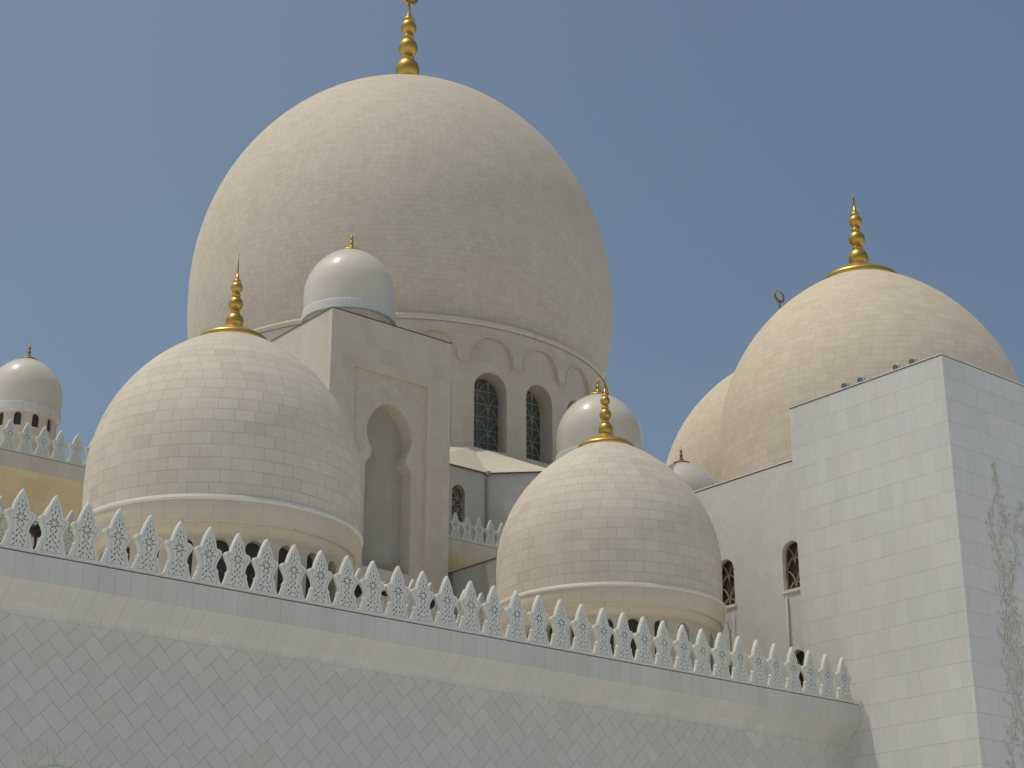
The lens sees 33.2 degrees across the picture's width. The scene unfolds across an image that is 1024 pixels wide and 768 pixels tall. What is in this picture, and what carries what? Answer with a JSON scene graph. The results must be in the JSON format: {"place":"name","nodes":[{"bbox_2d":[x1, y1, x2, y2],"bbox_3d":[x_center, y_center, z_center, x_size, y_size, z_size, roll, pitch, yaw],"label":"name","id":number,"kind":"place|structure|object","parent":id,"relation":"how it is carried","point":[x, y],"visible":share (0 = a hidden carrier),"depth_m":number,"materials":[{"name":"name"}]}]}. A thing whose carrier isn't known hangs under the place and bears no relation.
{"place":"outdoors","nodes":[
{"label":"outdoors","id":0,"kind":"place"},
{"bbox_2d":[0,0,1023,463],"label":"sky","id":1,"kind":"structure","parent":0,"point":[719,152],"materials":[{"name":"blue"}]},
{"bbox_2d":[666,291,784,483],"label":"hall dome","id":2,"kind":"structure","parent":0,"point":[697,440],"depth_m":125.69,"materials":[{"name":"stone"}]},
{"bbox_2d":[789,353,1023,767],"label":"corner block","id":3,"kind":"structure","parent":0,"point":[908,479],"depth_m":52.56,"materials":[{"name":"stone"}]},
{"bbox_2d":[693,459,804,687],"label":"side wall","id":4,"kind":"structure","parent":3,"relation":"attached to","point":[752,515],"depth_m":57.42,"materials":[{"name":"stone"}]},
{"bbox_2d":[721,559,735,608],"bbox_3d":[7.342,6.818,58.448,0.330,1.720,0.880,17,-27,-36],"label":"window","id":5,"kind":"structure","parent":4,"relation":"in","point":[728,590],"depth_m":58.60,"materials":[{"name":"black glass"}]},
{"bbox_2d":[727,610,732,673],"bbox_3d":[6.732,8.413,52.730,0.200,3.250,0.200,17,-27,-36],"label":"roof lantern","id":6,"kind":"object","parent":4,"relation":"attached to","point":[729,622],"visible":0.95,"depth_m":53.01,"materials":[{"name":"stone"}]},
{"bbox_2d":[782,541,799,593],"bbox_3d":[9.238,5.986,56.304,0.330,1.720,0.880,17,-27,-36],"label":"window","id":7,"kind":"structure","parent":4,"relation":"in","point":[790,563],"depth_m":56.52,"materials":[{"name":"black glass"}]},
{"bbox_2d":[794,650,804,687],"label":"window","id":8,"kind":"structure","parent":4,"relation":"in","point":[799,654],"depth_m":55.31,"materials":[{"name":"black glass"}]},
{"bbox_2d":[719,194,1019,481],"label":"hall dome","id":9,"kind":"structure","parent":4,"relation":"on","point":[855,319],"depth_m":75.91,"materials":[{"name":"stone"}]},
{"bbox_2d":[841,382,852,387],"bbox_3d":[10.994,0.051,56.114,0.355,0.297,0.520,17,-27,-36],"label":"spotlight","id":10,"kind":"object","parent":3,"relation":"on","point":[844,384],"visible":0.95,"depth_m":56.09,"materials":[{"name":"metal"}]},
{"bbox_2d":[857,376,866,381],"bbox_3d":[11.420,-0.136,55.632,0.355,0.297,0.520,17,-27,-36],"label":"spotlight","id":11,"kind":"object","parent":3,"relation":"on","point":[861,378],"visible":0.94,"depth_m":55.62,"materials":[{"name":"metal"}]},
{"bbox_2d":[892,363,905,369],"bbox_3d":[12.330,-0.535,54.603,0.355,0.297,0.520,17,-27,-36],"label":"spotlight","id":12,"kind":"object","parent":3,"relation":"on","point":[896,366],"visible":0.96,"depth_m":54.59,"materials":[{"name":"metal"}]},
{"bbox_2d":[908,357,919,363],"bbox_3d":[12.743,-0.716,54.136,0.355,0.297,0.520,17,-27,-36],"label":"spotlight","id":13,"kind":"object","parent":3,"relation":"on","point":[912,360],"visible":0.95,"depth_m":54.12,"materials":[{"name":"metal"}]},
{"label":"flat roof","id":14,"kind":"object","parent":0,"visible":0},
{"bbox_2d":[0,418,91,543],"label":"hall parapet","id":15,"kind":"structure","parent":14,"relation":"on","point":[41,476],"depth_m":70.09,"materials":[{"name":"stone"}]},
{"bbox_2d":[0,496,484,630],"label":"roof parapet","id":16,"kind":"structure","parent":14,"relation":"attached to","point":[68,538],"depth_m":58.29,"materials":[{"name":"stone"}]},
{"bbox_2d":[270,306,451,611],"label":"arched tower","id":17,"kind":"structure","parent":14,"relation":"on","point":[388,385],"depth_m":80.71,"materials":[{"name":"stone"}]},
{"bbox_2d":[301,234,395,325],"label":"white dome","id":18,"kind":"structure","parent":17,"relation":"on","point":[351,278],"depth_m":83.15,"materials":[{"name":"stone"}]},
{"bbox_2d":[448,557,496,619],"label":"service block","id":19,"kind":"structure","parent":14,"relation":"on","point":[481,576],"depth_m":78.94,"materials":[{"name":"grey stone"}]},
{"bbox_2d":[448,512,503,572],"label":"hall parapet","id":20,"kind":"structure","parent":14,"relation":"on","point":[465,549],"depth_m":82.61,"materials":[{"name":"stone"}]},
{"bbox_2d":[449,446,544,543],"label":"dome base","id":21,"kind":"object","parent":14,"relation":"on","point":[486,494],"visible":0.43,"depth_m":89.47,"materials":[{"name":"stone"}]},
{"bbox_2d":[187,0,611,472],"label":"great dome","id":22,"kind":"structure","parent":21,"relation":"on","point":[464,215],"depth_m":100.67,"materials":[{"name":"stone"}]},
{"bbox_2d":[450,399,450,444],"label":"window","id":23,"kind":"structure","parent":22,"relation":"in","point":[450,399],"depth_m":95.48,"materials":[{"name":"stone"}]},
{"bbox_2d":[474,373,506,453],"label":"window","id":24,"kind":"structure","parent":22,"relation":"in","point":[490,392],"depth_m":97.59,"materials":[{"name":"glass"}]},
{"bbox_2d":[526,385,552,464],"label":"window","id":25,"kind":"structure","parent":22,"relation":"in","point":[539,436],"depth_m":99.47,"materials":[{"name":"glass"}]},
{"bbox_2d":[567,400,575,408],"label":"window","id":26,"kind":"structure","parent":22,"relation":"in","point":[573,401],"depth_m":101.92,"materials":[{"name":"stone"}]},
{"bbox_2d":[452,485,464,521],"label":"window","id":27,"kind":"structure","parent":21,"relation":"in","point":[458,493],"depth_m":88.57,"materials":[{"name":"glass"}]},
{"label":"ground","id":28,"kind":"structure","parent":0,"visible":0},
{"bbox_2d":[0,488,860,767],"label":"arcade wall","id":29,"kind":"structure","parent":28,"relation":"on","point":[112,658],"depth_m":40.94,"materials":[{"name":"stone"}]},
{"bbox_2d":[29,521,40,548],"bbox_3d":[-10.301,3.415,37.280,0.373,0.955,0.356,12,-24,-27],"label":"floodlight","id":30,"kind":"object","parent":29,"relation":"on","point":[35,531],"visible":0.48,"depth_m":37.22,"materials":[{"name":"black metal"}]},
{"bbox_2d":[78,256,362,603],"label":"arcade dome","id":31,"kind":"structure","parent":29,"relation":"on","point":[230,430],"depth_m":43.50,"materials":[{"name":"stone"}]},
{"bbox_2d":[126,545,129,560],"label":"window","id":32,"kind":"structure","parent":31,"relation":"in","point":[127,549],"depth_m":43.06,"materials":[{"name":"stone"}]},
{"bbox_2d":[187,538,192,575],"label":"window","id":33,"kind":"structure","parent":31,"relation":"in","point":[189,560],"depth_m":42.36,"materials":[{"name":"glass"}]},
{"bbox_2d":[215,538,228,582],"bbox_3d":[-7.215,4.469,42.238,0.469,1.357,0.257,3,-21,-9],"label":"window","id":34,"kind":"structure","parent":31,"relation":"in","point":[222,544],"depth_m":42.41,"materials":[{"name":"glass"}]},
{"bbox_2d":[245,541,261,588],"bbox_3d":[-6.414,4.558,42.466,0.469,1.357,0.257,9,-23,-23],"label":"window","id":35,"kind":"structure","parent":31,"relation":"in","point":[252,548],"depth_m":42.71,"materials":[{"name":"glass"}]},
{"bbox_2d":[277,546,290,593],"bbox_3d":[-5.704,4.718,42.880,0.469,1.357,0.257,17,-27,-36],"label":"window","id":36,"kind":"structure","parent":31,"relation":"in","point":[284,550],"depth_m":43.07,"materials":[{"name":"glass"}]},
{"bbox_2d":[305,553,315,598],"bbox_3d":[-5.132,4.939,43.450,0.257,1.357,0.469,-14,-25,33],"label":"window","id":37,"kind":"structure","parent":31,"relation":"in","point":[310,559],"depth_m":43.70,"materials":[{"name":"glass"}]},
{"bbox_2d":[328,561,335,603],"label":"window","id":38,"kind":"structure","parent":31,"relation":"in","point":[331,567],"depth_m":44.39,"materials":[{"name":"stone"}]},
{"bbox_2d":[245,562,254,581],"bbox_3d":[-6.196,4.629,40.439,0.373,0.975,0.356,12,-24,-27],"label":"floodlight","id":39,"kind":"object","parent":29,"relation":"on","point":[249,571],"visible":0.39,"depth_m":40.39,"materials":[{"name":"black metal"}]},
{"bbox_2d":[354,584,361,597],"bbox_3d":[-3.850,5.338,42.238,0.373,0.955,0.356,12,-24,-27],"label":"floodlight","id":40,"kind":"object","parent":29,"relation":"on","point":[358,592],"visible":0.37,"depth_m":42.20,"materials":[{"name":"black metal"}]},
{"bbox_2d":[380,581,386,604],"bbox_3d":[-3.169,5.424,42.666,0.336,1.104,0.280,-6,-22,16],"label":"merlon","id":41,"kind":"object","parent":29,"relation":"attached to","point":[383,593],"visible":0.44,"depth_m":42.70,"materials":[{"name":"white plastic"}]},
{"bbox_2d":[430,599,434,608],"bbox_3d":[-2.122,5.825,43.577,0.373,1.015,0.356,12,-24,-27],"label":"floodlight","id":42,"kind":"object","parent":29,"relation":"on","point":[432,604],"visible":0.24,"depth_m":43.57,"materials":[{"name":"black metal"}]},
{"bbox_2d":[496,371,726,671],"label":"arcade dome","id":43,"kind":"structure","parent":29,"relation":"on","point":[611,524],"depth_m":52.43,"materials":[{"name":"stone"}]},
{"bbox_2d":[546,623,552,643],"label":"window","id":44,"kind":"structure","parent":43,"relation":"in","point":[549,631],"depth_m":51.97,"materials":[{"name":"stone"}]},
{"bbox_2d":[570,625,573,646],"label":"window","id":45,"kind":"structure","parent":43,"relation":"in","point":[571,631],"depth_m":51.48,"materials":[{"name":"stone"}]},
{"bbox_2d":[607,618,613,654],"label":"window","id":46,"kind":"structure","parent":43,"relation":"in","point":[610,622],"depth_m":51.26,"materials":[{"name":"glass"}]},
{"bbox_2d":[628,618,639,657],"bbox_3d":[3.621,7.635,51.174,0.462,1.335,0.252,3,-21,-9],"label":"window","id":47,"kind":"structure","parent":43,"relation":"in","point":[633,623],"depth_m":51.40,"materials":[{"name":"glass"}]},
{"bbox_2d":[654,620,667,653],"bbox_3d":[4.409,7.722,51.398,0.462,1.335,0.252,9,-23,-23],"label":"window","id":48,"kind":"structure","parent":43,"relation":"in","point":[656,625],"depth_m":51.61,"materials":[{"name":"glass"}]},
{"bbox_2d":[678,623,689,641],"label":"window","id":49,"kind":"structure","parent":43,"relation":"in","point":[686,627],"depth_m":52.05,"materials":[{"name":"stone"}]},
{"bbox_2d":[710,634,713,671],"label":"window","id":50,"kind":"structure","parent":43,"relation":"in","point":[711,637],"depth_m":53.29,"materials":[{"name":"stone"}]},
{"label":"turret","id":51,"kind":"object","parent":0,"visible":0},
{"bbox_2d":[555,378,641,460],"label":"white dome","id":52,"kind":"structure","parent":51,"relation":"on","point":[580,422],"depth_m":88.46,"materials":[{"name":"stone"}]},
{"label":"turret","id":53,"kind":"object","parent":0,"visible":0},
{"bbox_2d":[0,346,62,456],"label":"white dome","id":54,"kind":"structure","parent":53,"relation":"on","point":[30,390],"depth_m":96.29,"materials":[{"name":"stone"}]},
{"bbox_2d":[0,412,3,424],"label":"window","id":55,"kind":"structure","parent":54,"relation":"in","point":[1,413],"depth_m":95.77,"materials":[{"name":"glass"}]},
{"bbox_2d":[13,411,21,424],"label":"window","id":56,"kind":"structure","parent":54,"relation":"in","point":[17,415],"depth_m":95.68,"materials":[{"name":"glass"}]},
{"bbox_2d":[32,414,38,427],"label":"window","id":57,"kind":"structure","parent":54,"relation":"in","point":[35,418],"depth_m":96.08,"materials":[{"name":"glass"}]},
{"bbox_2d":[47,419,51,432],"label":"window","id":58,"kind":"structure","parent":54,"relation":"in","point":[49,424],"depth_m":96.88,"materials":[{"name":"glass"}]},
{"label":"turret","id":59,"kind":"object","parent":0,"visible":0},
{"bbox_2d":[668,449,714,490],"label":"white dome","id":60,"kind":"structure","parent":59,"relation":"on","point":[693,477],"depth_m":98.83,"materials":[{"name":"stone"}]}
]}

